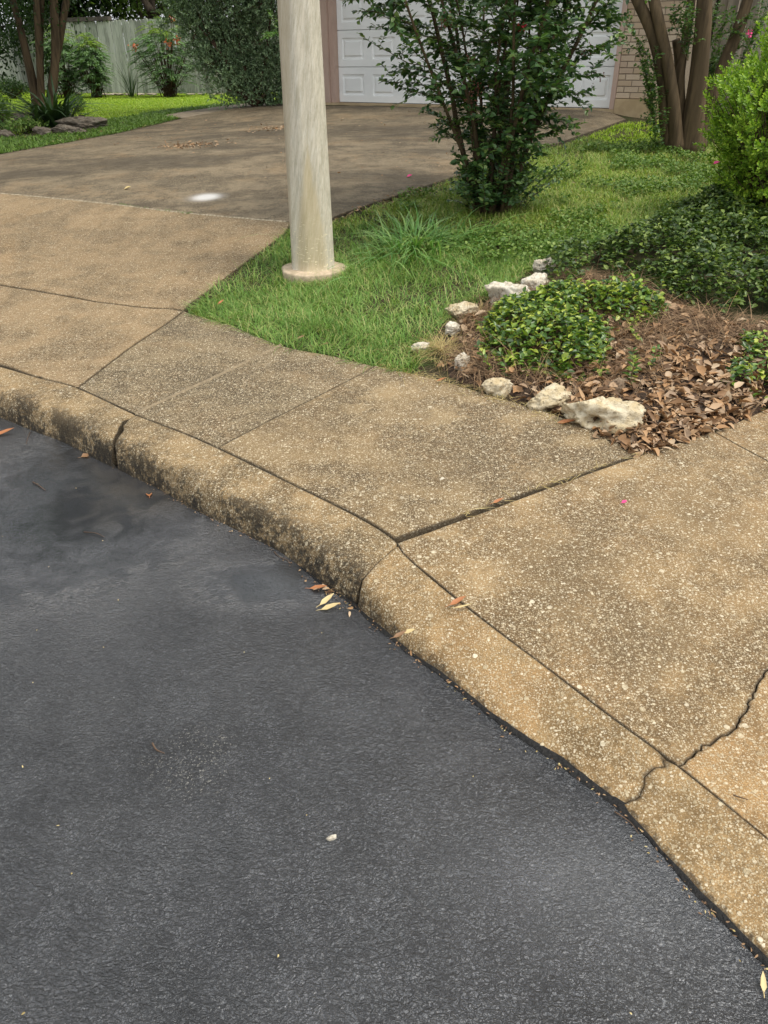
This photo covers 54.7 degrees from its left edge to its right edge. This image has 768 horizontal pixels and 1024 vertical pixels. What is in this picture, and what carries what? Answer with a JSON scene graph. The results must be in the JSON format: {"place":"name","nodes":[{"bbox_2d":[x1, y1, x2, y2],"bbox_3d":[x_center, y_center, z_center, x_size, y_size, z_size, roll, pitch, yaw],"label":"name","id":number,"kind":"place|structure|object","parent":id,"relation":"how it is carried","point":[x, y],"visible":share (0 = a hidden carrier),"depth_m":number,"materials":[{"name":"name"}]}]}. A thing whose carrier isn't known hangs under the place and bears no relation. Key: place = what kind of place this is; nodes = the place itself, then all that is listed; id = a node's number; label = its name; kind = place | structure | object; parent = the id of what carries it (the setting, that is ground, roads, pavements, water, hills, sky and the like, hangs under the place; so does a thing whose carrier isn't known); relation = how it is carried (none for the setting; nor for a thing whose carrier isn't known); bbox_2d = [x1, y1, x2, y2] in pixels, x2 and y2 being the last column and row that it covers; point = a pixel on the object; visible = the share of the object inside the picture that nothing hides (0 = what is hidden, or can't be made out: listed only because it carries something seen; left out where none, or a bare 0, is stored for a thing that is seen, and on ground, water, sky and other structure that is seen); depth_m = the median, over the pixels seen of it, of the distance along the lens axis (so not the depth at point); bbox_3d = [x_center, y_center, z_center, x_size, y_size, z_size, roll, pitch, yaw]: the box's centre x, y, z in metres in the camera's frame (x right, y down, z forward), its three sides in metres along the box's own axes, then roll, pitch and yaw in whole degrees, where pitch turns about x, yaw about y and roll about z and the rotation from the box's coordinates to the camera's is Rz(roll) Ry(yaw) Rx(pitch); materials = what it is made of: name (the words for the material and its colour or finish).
{"place":"outdoors","nodes":[
{"label":"outdoors","id":0,"kind":"place"},
{"bbox_2d":[0,83,276,134],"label":"back lawn grass","id":1,"kind":"structure","parent":0,"point":[135,104],"depth_m":16.78,"materials":[{"name":"green plant"}]},
{"bbox_2d":[1,0,275,60],"label":"sky","id":2,"kind":"structure","parent":0,"point":[87,0],"materials":[{"name":"white"}]},
{"bbox_2d":[168,103,265,118],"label":"garden path","id":3,"kind":"structure","parent":0,"point":[186,114],"depth_m":13.45,"materials":[{"name":"concrete"}]},
{"bbox_2d":[0,106,625,222],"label":"driveway","id":4,"kind":"structure","parent":0,"point":[104,169],"depth_m":8.29,"materials":[{"name":"concrete"}]},
{"bbox_2d":[149,139,231,149],"bbox_3d":[-2.393,-4.609,9.330,1.116,0.112,0.770,-1,32,0],"label":"leaf debris","id":5,"kind":"object","parent":4,"relation":"on","point":[190,144],"visible":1,"depth_m":9.28,"materials":[{"name":"brown plant"}]},
{"bbox_2d":[15,117,384,165],"bbox_3d":[-2.312,-5.271,10.312,7.962,0.427,5.554,-1,32,0],"label":"leaf debris","id":6,"kind":"object","parent":4,"relation":"on","point":[201,135],"visible":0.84,"depth_m":10.26,"materials":[{"name":"brown plant"}]},
{"bbox_2d":[255,123,283,131],"bbox_3d":[-1.571,-5.421,10.481,0.893,0.065,0.889,-1,32,0],"label":"leaf debris","id":7,"kind":"object","parent":4,"relation":"on","point":[271,126],"visible":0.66,"depth_m":10.49,"materials":[{"name":"brown plant"}]},
{"bbox_2d":[194,152,468,220],"bbox_3d":[0.219,-3.619,7.822,3.725,0.252,3.237,19,36,28],"label":"leaf debris","id":8,"kind":"object","parent":4,"relation":"on","point":[361,167],"visible":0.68,"depth_m":7.71,"materials":[{"name":"brown plant"}]},
{"bbox_2d":[334,184,447,220],"bbox_3d":[0.072,-2.763,6.580,0.344,0.118,1.766,21,37,30],"label":"leaf debris","id":9,"kind":"object","parent":4,"relation":"on","point":[352,211],"visible":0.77,"depth_m":6.38,"materials":[{"name":"brown plant"}]},
{"bbox_2d":[21,540,631,1014],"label":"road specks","id":10,"kind":"object","parent":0,"point":[269,778],"visible":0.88,"depth_m":1.74,"materials":[{"name":"stone"}]},
{"bbox_2d":[0,417,767,1023],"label":"road","id":11,"kind":"structure","parent":0,"point":[472,865],"depth_m":1.79,"materials":[{"name":"grey asphalt"}]},
{"bbox_2d":[0,428,12,433],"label":"fallen leaf","id":12,"kind":"object","parent":11,"relation":"on","point":[4,431],"visible":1,"depth_m":3.67,"materials":[{"name":"orange plant"}]},
{"bbox_2d":[0,367,134,467],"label":"kerb","id":13,"kind":"structure","parent":11,"relation":"on","point":[85,422],"depth_m":3.63,"materials":[{"name":"concrete"}]},
{"bbox_2d":[115,416,396,603],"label":"kerb","id":14,"kind":"structure","parent":11,"relation":"on","point":[341,551],"depth_m":2.90,"materials":[{"name":"concrete"}]},
{"bbox_2d":[305,585,326,588],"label":"fallen leaf","id":15,"kind":"object","parent":11,"relation":"on","point":[317,586],"visible":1,"depth_m":2.58,"materials":[{"name":"orange plant"}]},
{"bbox_2d":[316,593,333,607],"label":"fallen leaf","id":16,"kind":"object","parent":11,"relation":"on","point":[325,599],"visible":1,"depth_m":2.51,"materials":[{"name":"yellow plant"}]},
{"bbox_2d":[316,603,338,610],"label":"fallen leaf","id":17,"kind":"object","parent":11,"relation":"on","point":[328,606],"visible":1,"depth_m":2.49,"materials":[{"name":"yellow plant"}]},
{"bbox_2d":[326,834,335,840],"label":"pebble","id":18,"kind":"object","parent":11,"relation":"on","point":[331,837],"visible":1,"depth_m":1.76,"materials":[{"name":"white stone"}]},
{"bbox_2d":[301,576,457,687],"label":"gutter scraps","id":19,"kind":"object","parent":11,"relation":"on","point":[329,590],"visible":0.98,"depth_m":2.56,"materials":[{"name":"brown plant"}]},
{"bbox_2d":[150,484,766,974],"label":"gutter grit","id":20,"kind":"object","parent":11,"relation":"on","point":[502,736],"visible":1,"depth_m":1.93,"materials":[{"name":"gravel"}]},
{"bbox_2d":[300,566,767,967],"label":"tar edge","id":21,"kind":"object","parent":11,"relation":"on","point":[721,916],"visible":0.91,"depth_m":1.89,"materials":[{"name":"black asphalt"}]},
{"bbox_2d":[326,594,767,969],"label":"gutter sand","id":22,"kind":"structure","parent":11,"relation":"on","point":[712,913],"depth_m":1.73,"materials":[{"name":"beige sand"}]},
{"bbox_2d":[614,811,638,833],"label":"twig","id":23,"kind":"object","parent":11,"relation":"on","point":[626,819],"visible":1,"depth_m":1.79,"materials":[{"name":"brown plant"}]},
{"bbox_2d":[761,972,766,997],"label":"fallen leaf","id":24,"kind":"object","parent":11,"relation":"on","point":[763,983],"visible":1,"depth_m":1.47,"materials":[{"name":"yellow plant"}]},
{"bbox_2d":[0,61,767,431],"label":"ground","id":25,"kind":"structure","parent":0,"point":[428,365],"depth_m":4.96,"materials":[{"name":"green plant"}]},
{"bbox_2d":[0,129,14,136],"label":"edging rock","id":26,"kind":"object","parent":25,"relation":"on","point":[5,132],"visible":0.69,"depth_m":11.24,"materials":[{"name":"grey stone"}]},
{"bbox_2d":[0,93,15,125],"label":"shrub","id":27,"kind":"object","parent":25,"relation":"on","point":[5,113],"visible":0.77,"depth_m":12.70,"materials":[{"name":"green plant"}]},
{"bbox_2d":[0,116,21,129],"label":"grass clumps","id":28,"kind":"object","parent":25,"relation":"on","point":[7,127],"visible":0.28,"depth_m":12.22,"materials":[{"name":"green plant"}]},
{"bbox_2d":[0,75,29,97],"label":"shrub","id":29,"kind":"object","parent":25,"relation":"on","point":[11,84],"visible":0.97,"depth_m":20.08,"materials":[{"name":"green plant"}]},
{"bbox_2d":[2,113,28,122],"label":"edging rock","id":30,"kind":"object","parent":25,"relation":"on","point":[18,115],"visible":0.1,"depth_m":13.24,"materials":[{"name":"grey stone"}]},
{"bbox_2d":[0,0,49,86],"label":"shade tree","id":31,"kind":"object","parent":25,"relation":"on","point":[5,47],"visible":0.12,"depth_m":26.15,"materials":[{"name":"green plant"}]},
{"bbox_2d":[5,115,48,132],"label":"shrub","id":32,"kind":"object","parent":25,"relation":"on","point":[22,123],"visible":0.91,"depth_m":11.59,"materials":[{"name":"green plant"}]},
{"bbox_2d":[32,126,50,134],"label":"edging rock","id":33,"kind":"object","parent":25,"relation":"on","point":[40,130],"visible":0.82,"depth_m":11.38,"materials":[{"name":"grey stone"}]},
{"bbox_2d":[0,0,107,114],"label":"crape myrtle tree","id":34,"kind":"object","parent":25,"relation":"on","point":[57,28],"visible":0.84,"depth_m":13.44,"materials":[{"name":"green plant"}]},
{"bbox_2d":[0,76,115,127],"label":"strappy plant","id":35,"kind":"object","parent":25,"relation":"on","point":[50,113],"visible":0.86,"depth_m":12.03,"materials":[{"name":"green plant"}]},
{"bbox_2d":[31,24,86,97],"bbox_3d":[-8.626,-12.075,19.926,1.492,1.757,1.434,-1,32,0],"label":"ferny bush","id":36,"kind":"object","parent":25,"relation":"on","point":[66,75],"visible":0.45,"depth_m":19.88,"materials":[{"name":"green plant"}]},
{"bbox_2d":[0,0,137,73],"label":"shade tree","id":37,"kind":"object","parent":25,"relation":"on","point":[86,5],"visible":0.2,"depth_m":23.25,"materials":[{"name":"green plant"}]},
{"bbox_2d":[51,124,86,133],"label":"edging rock","id":38,"kind":"object","parent":25,"relation":"on","point":[63,128],"visible":0.8,"depth_m":11.41,"materials":[{"name":"grey stone"}]},
{"bbox_2d":[69,92,85,110],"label":"shrub","id":39,"kind":"object","parent":25,"relation":"on","point":[79,100],"visible":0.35,"depth_m":14.84,"materials":[{"name":"green plant"}]},
{"bbox_2d":[54,116,107,129],"bbox_3d":[-4.858,-6.249,11.948,0.817,0.227,0.457,-1,32,0],"label":"edging rock","id":40,"kind":"object","parent":25,"relation":"on","point":[85,123],"visible":0.65,"depth_m":11.83,"materials":[{"name":"grey stone"}]},
{"bbox_2d":[65,32,115,97],"bbox_3d":[-7.829,-11.909,19.806,1.253,1.496,1.300,-1,32,0],"label":"ferny bush","id":41,"kind":"object","parent":25,"relation":"on","point":[94,81],"visible":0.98,"depth_m":19.66,"materials":[{"name":"green plant"}]},
{"bbox_2d":[0,286,182,388],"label":"driveway apron","id":42,"kind":"object","parent":25,"relation":"on","point":[74,343],"visible":0.94,"depth_m":4.43,"materials":[{"name":"concrete"}]},
{"bbox_2d":[111,63,141,96],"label":"spiky plant","id":43,"kind":"object","parent":25,"relation":"on","point":[131,91],"visible":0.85,"depth_m":20.25,"materials":[{"name":"green plant"}]},
{"bbox_2d":[0,16,278,93],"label":"board fence","id":44,"kind":"object","parent":25,"relation":"on","point":[116,30],"visible":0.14,"depth_m":21.62,"materials":[{"name":"grey wood"}]},
{"bbox_2d":[0,101,279,153],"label":"verge grass","id":45,"kind":"structure","parent":25,"relation":"on","point":[148,120],"depth_m":11.47,"materials":[{"name":"green plant"}]},
{"bbox_2d":[0,194,289,311],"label":"driveway apron","id":46,"kind":"object","parent":25,"relation":"on","point":[120,255],"visible":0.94,"depth_m":5.68,"materials":[{"name":"concrete"}]},
{"bbox_2d":[0,193,286,221],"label":"joint mortar","id":47,"kind":"object","parent":46,"relation":"on","point":[149,208],"visible":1,"depth_m":6.52,"materials":[{"name":"concrete"}]},
{"bbox_2d":[88,0,218,89],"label":"shade tree","id":48,"kind":"object","parent":25,"relation":"on","point":[137,6],"visible":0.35,"depth_m":22.79,"materials":[{"name":"green plant"}]},
{"bbox_2d":[123,16,199,97],"bbox_3d":[-5.744,-11.820,19.353,1.906,1.879,1.394,12,34,19],"label":"ferny bush","id":49,"kind":"object","parent":25,"relation":"on","point":[171,80],"visible":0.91,"depth_m":19.28,"materials":[{"name":"green plant"}]},
{"bbox_2d":[78,312,275,414],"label":"pavement slab","id":50,"kind":"structure","parent":25,"relation":"on","point":[182,351],"depth_m":4.06,"materials":[{"name":"beige concrete"}]},
{"bbox_2d":[150,0,282,109],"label":"grey green shrub","id":51,"kind":"object","parent":25,"relation":"on","point":[244,78],"visible":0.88,"depth_m":13.11,"materials":[{"name":"green plant"}]},
{"bbox_2d":[135,346,374,448],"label":"pavement slab","id":52,"kind":"structure","parent":25,"relation":"on","point":[229,406],"depth_m":3.67,"materials":[{"name":"beige concrete"}]},
{"bbox_2d":[134,344,280,414],"bbox_3d":[-0.885,-0.707,3.866,0.033,0.046,1.044,19,37,29],"label":"joint mortar","id":53,"kind":"object","parent":52,"relation":"on","point":[200,383],"visible":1,"depth_m":3.81,"materials":[{"name":"concrete"}]},
{"bbox_2d":[277,0,346,285],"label":"street pole","id":54,"kind":"object","parent":25,"relation":"on","point":[306,141],"visible":0.92,"depth_m":4.77,"materials":[{"name":"concrete"}]},
{"bbox_2d":[245,201,540,294],"bbox_3d":[0.170,-1.932,5.416,2.122,0.459,1.981,-25,39,-34],"label":"grass tuft","id":55,"kind":"object","parent":25,"relation":"on","point":[415,243],"visible":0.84,"depth_m":5.51,"materials":[{"name":"green plant"}]},
{"bbox_2d":[179,200,631,374],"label":"lawn grass","id":56,"kind":"structure","parent":25,"relation":"on","point":[313,318],"depth_m":4.82,"materials":[{"name":"green plant"}]},
{"bbox_2d":[411,342,429,352],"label":"edging rock","id":57,"kind":"object","parent":25,"relation":"on","point":[422,344],"visible":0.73,"depth_m":4.08,"materials":[{"name":"white stone"}]},
{"bbox_2d":[218,366,636,542],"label":"pavement slab","id":58,"kind":"structure","parent":25,"relation":"on","point":[383,450],"depth_m":3.14,"materials":[{"name":"beige concrete"}]},
{"bbox_2d":[557,419,573,422],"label":"fallen leaf","id":59,"kind":"object","parent":58,"relation":"on","point":[565,420],"visible":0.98,"depth_m":3.31,"materials":[{"name":"orange plant"}]},
{"bbox_2d":[445,321,460,336],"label":"edging rock","id":60,"kind":"object","parent":25,"relation":"on","point":[451,327],"visible":0.86,"depth_m":4.21,"materials":[{"name":"white stone"}]},
{"bbox_2d":[444,301,478,317],"bbox_3d":[0.476,-1.214,4.457,0.210,0.091,0.127,-8,32,-12],"label":"edging rock","id":61,"kind":"object","parent":25,"relation":"on","point":[453,308],"visible":0.76,"depth_m":4.42,"materials":[{"name":"stone"}]},
{"bbox_2d":[424,217,522,246],"bbox_3d":[0.732,-2.109,5.620,0.903,0.217,0.906,-10,33,-15],"label":"grass tuft","id":62,"kind":"object","parent":25,"relation":"on","point":[473,230],"visible":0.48,"depth_m":5.68,"materials":[{"name":"green plant"}]},
{"bbox_2d":[342,0,650,215],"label":"crape myrtle bush","id":63,"kind":"object","parent":25,"relation":"on","point":[501,166],"visible":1,"depth_m":5.62,"materials":[{"name":"green plant"}]},
{"bbox_2d":[484,281,529,306],"bbox_3d":[0.765,-1.323,4.549,0.300,0.164,0.172,15,35,24],"label":"edging rock","id":64,"kind":"object","parent":25,"relation":"on","point":[494,288],"visible":0.54,"depth_m":4.49,"materials":[{"name":"white stone"}]},
{"bbox_2d":[358,547,665,802],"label":"kerb","id":65,"kind":"structure","parent":25,"relation":"on","point":[487,666],"depth_m":2.15,"materials":[{"name":"concrete"}]},
{"bbox_2d":[390,630,406,638],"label":"fallen leaf","id":66,"kind":"object","parent":65,"relation":"on","point":[399,634],"visible":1,"depth_m":2.24,"materials":[{"name":"brown plant"}]},
{"bbox_2d":[445,596,464,606],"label":"fallen leaf","id":67,"kind":"object","parent":65,"relation":"on","point":[456,600],"visible":1,"depth_m":2.36,"materials":[{"name":"orange plant"}]},
{"bbox_2d":[521,272,549,290],"bbox_3d":[0.968,-1.413,4.658,0.235,0.167,0.121,-14,34,-21],"label":"edging rock","id":68,"kind":"object","parent":25,"relation":"on","point":[535,279],"visible":0.46,"depth_m":4.62,"materials":[{"name":"white stone"}]},
{"bbox_2d":[320,0,766,120],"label":"garage house","id":69,"kind":"structure","parent":25,"relation":"on","point":[353,72],"depth_m":12.05,"materials":[{"name":"brick"}]},
{"bbox_2d":[336,0,622,108],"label":"garage door","id":70,"kind":"structure","parent":69,"relation":"in","point":[359,74],"depth_m":12.26,"materials":[{"name":"white paint"}]},
{"bbox_2d":[532,257,555,274],"bbox_3d":[1.073,-1.644,4.987,0.157,0.136,0.088,-1,32,0],"label":"edging rock","id":71,"kind":"object","parent":25,"relation":"on","point":[539,265],"visible":0.55,"depth_m":4.95,"materials":[{"name":"white stone"}]},
{"bbox_2d":[526,383,571,411],"bbox_3d":[0.772,-0.511,3.454,0.210,0.141,0.122,-20,36,-28],"label":"edging rock","id":72,"kind":"object","parent":25,"relation":"on","point":[552,396],"visible":0.88,"depth_m":3.42,"materials":[{"name":"stone"}]},
{"bbox_2d":[541,232,594,283],"bbox_3d":[1.231,-1.684,4.924,0.336,0.256,0.974,10,33,17],"label":"ground cover","id":73,"kind":"object","parent":25,"relation":"on","point":[563,253],"visible":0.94,"depth_m":4.85,"materials":[{"name":"green plant"}]},
{"bbox_2d":[396,138,740,263],"bbox_3d":[2.200,-3.114,7.030,2.843,0.433,6.089,20,37,30],"label":"clover patch","id":74,"kind":"object","parent":25,"relation":"on","point":[697,177],"visible":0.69,"depth_m":6.24,"materials":[{"name":"green plant"}]},
{"bbox_2d":[397,433,767,766],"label":"pavement slab","id":75,"kind":"structure","parent":25,"relation":"on","point":[641,613],"depth_m":2.44,"materials":[{"name":"beige concrete"}]},
{"bbox_2d":[418,248,767,458],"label":"dead leaves","id":76,"kind":"object","parent":25,"relation":"on","point":[726,395],"depth_m":3.66,"materials":[{"name":"brown plant"}]},
{"bbox_2d":[561,396,645,434],"bbox_3d":[0.970,-0.430,3.308,0.365,0.187,0.206,12,34,19],"label":"edging rock","id":77,"kind":"object","parent":25,"relation":"on","point":[619,413],"visible":0.86,"depth_m":3.22,"materials":[{"name":"stone"}]},
{"bbox_2d":[443,281,767,455],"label":"bed soil","id":78,"kind":"structure","parent":25,"relation":"on","point":[641,395],"depth_m":3.69,"materials":[{"name":"brown soil"}]},
{"bbox_2d":[372,324,486,373],"bbox_3d":[0.327,-0.895,4.096,0.720,0.142,0.684,-27,40,-36],"label":"dry grass tuft","id":79,"kind":"object","parent":78,"relation":"on","point":[436,344],"visible":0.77,"depth_m":4.08,"materials":[{"name":"plant"}]},
{"bbox_2d":[454,352,469,370],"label":"edging rock","id":80,"kind":"object","parent":78,"relation":"on","point":[463,358],"visible":0.75,"depth_m":3.84,"materials":[{"name":"white stone"}]},
{"bbox_2d":[454,299,487,318],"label":"dry grass tuft","id":81,"kind":"object","parent":78,"relation":"on","point":[479,307],"visible":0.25,"depth_m":4.49,"materials":[{"name":"plant"}]},
{"bbox_2d":[474,340,494,371],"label":"seedling","id":82,"kind":"object","parent":78,"relation":"on","point":[483,354],"visible":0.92,"depth_m":3.71,"materials":[{"name":"green plant"}]},
{"bbox_2d":[481,377,514,398],"bbox_3d":[0.553,-0.603,3.597,0.177,0.104,0.094,-1,32,0],"label":"edging rock","id":83,"kind":"object","parent":78,"relation":"on","point":[492,386],"visible":0.94,"depth_m":3.57,"materials":[{"name":"stone"}]},
{"bbox_2d":[496,351,511,379],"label":"seedling","id":84,"kind":"object","parent":78,"relation":"on","point":[504,365],"visible":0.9,"depth_m":3.71,"materials":[{"name":"green plant"}]},
{"bbox_2d":[472,273,671,384],"bbox_3d":[1.005,-1.113,4.139,0.992,0.340,1.393,22,38,32],"label":"leafy clump","id":85,"kind":"object","parent":78,"relation":"on","point":[520,305],"visible":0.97,"depth_m":3.97,"materials":[{"name":"green plant"}]},
{"bbox_2d":[622,347,641,385],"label":"seedling","id":86,"kind":"object","parent":78,"relation":"on","point":[630,363],"visible":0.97,"depth_m":3.54,"materials":[{"name":"green plant"}]},
{"bbox_2d":[624,325,642,340],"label":"seedling","id":87,"kind":"object","parent":78,"relation":"on","point":[635,334],"visible":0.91,"depth_m":3.86,"materials":[{"name":"green plant"}]},
{"bbox_2d":[627,353,640,374],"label":"seedling","id":88,"kind":"object","parent":78,"relation":"on","point":[633,364],"visible":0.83,"depth_m":3.58,"materials":[{"name":"green plant"}]},
{"bbox_2d":[644,344,661,368],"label":"seedling","id":89,"kind":"object","parent":78,"relation":"on","point":[653,348],"visible":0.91,"depth_m":3.60,"materials":[{"name":"green plant"}]},
{"bbox_2d":[656,273,667,293],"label":"seedling","id":90,"kind":"object","parent":78,"relation":"on","point":[661,280],"visible":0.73,"depth_m":4.31,"materials":[{"name":"green plant"}]},
{"bbox_2d":[721,329,767,407],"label":"leafy clump","id":91,"kind":"object","parent":78,"relation":"on","point":[746,369],"visible":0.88,"depth_m":3.71,"materials":[{"name":"green plant"}]},
{"bbox_2d":[602,377,627,392],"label":"edging rock","id":92,"kind":"object","parent":25,"relation":"on","point":[617,381],"visible":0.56,"depth_m":3.52,"materials":[{"name":"beige stone"}]},
{"bbox_2d":[582,119,713,144],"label":"lush grass","id":93,"kind":"structure","parent":25,"relation":"on","point":[629,126],"depth_m":9.61,"materials":[{"name":"green plant"}]},
{"bbox_2d":[592,180,767,312],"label":"ground cover","id":94,"kind":"object","parent":25,"relation":"on","point":[677,222],"visible":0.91,"depth_m":4.84,"materials":[{"name":"green plant"}]},
{"bbox_2d":[618,0,767,153],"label":"multi trunk tree","id":95,"kind":"object","parent":25,"relation":"on","point":[680,117],"visible":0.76,"depth_m":8.01,"materials":[{"name":"brown plant"}]},
{"bbox_2d":[625,760,767,957],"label":"kerb","id":96,"kind":"structure","parent":25,"relation":"on","point":[713,848],"depth_m":1.71,"materials":[{"name":"concrete"}]},
{"bbox_2d":[679,671,767,838],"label":"pavement slab","id":97,"kind":"structure","parent":25,"relation":"on","point":[723,769],"depth_m":1.85,"materials":[{"name":"beige concrete"}]},
{"bbox_2d":[692,11,767,219],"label":"yellow green bush","id":98,"kind":"object","parent":25,"relation":"on","point":[746,129],"visible":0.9,"depth_m":5.45,"materials":[{"name":"green plant"}]},
{"bbox_2d":[707,0,767,108],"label":"side fence","id":99,"kind":"object","parent":25,"relation":"on","point":[733,3],"visible":0.19,"depth_m":10.57,"materials":[{"name":"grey wood"}]},
{"bbox_2d":[715,409,767,460],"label":"pavement slab","id":100,"kind":"structure","parent":25,"relation":"on","point":[751,436],"depth_m":3.27,"materials":[{"name":"beige concrete"}]},
{"bbox_2d":[282,136,734,254],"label":"rough grass","id":101,"kind":"structure","parent":0,"point":[628,210],"depth_m":6.44,"materials":[{"name":"green plant"}]},
{"bbox_2d":[374,359,644,516],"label":"grass clippings","id":102,"kind":"object","parent":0,"point":[497,402],"depth_m":3.53,"materials":[{"name":"plant"}]}
]}

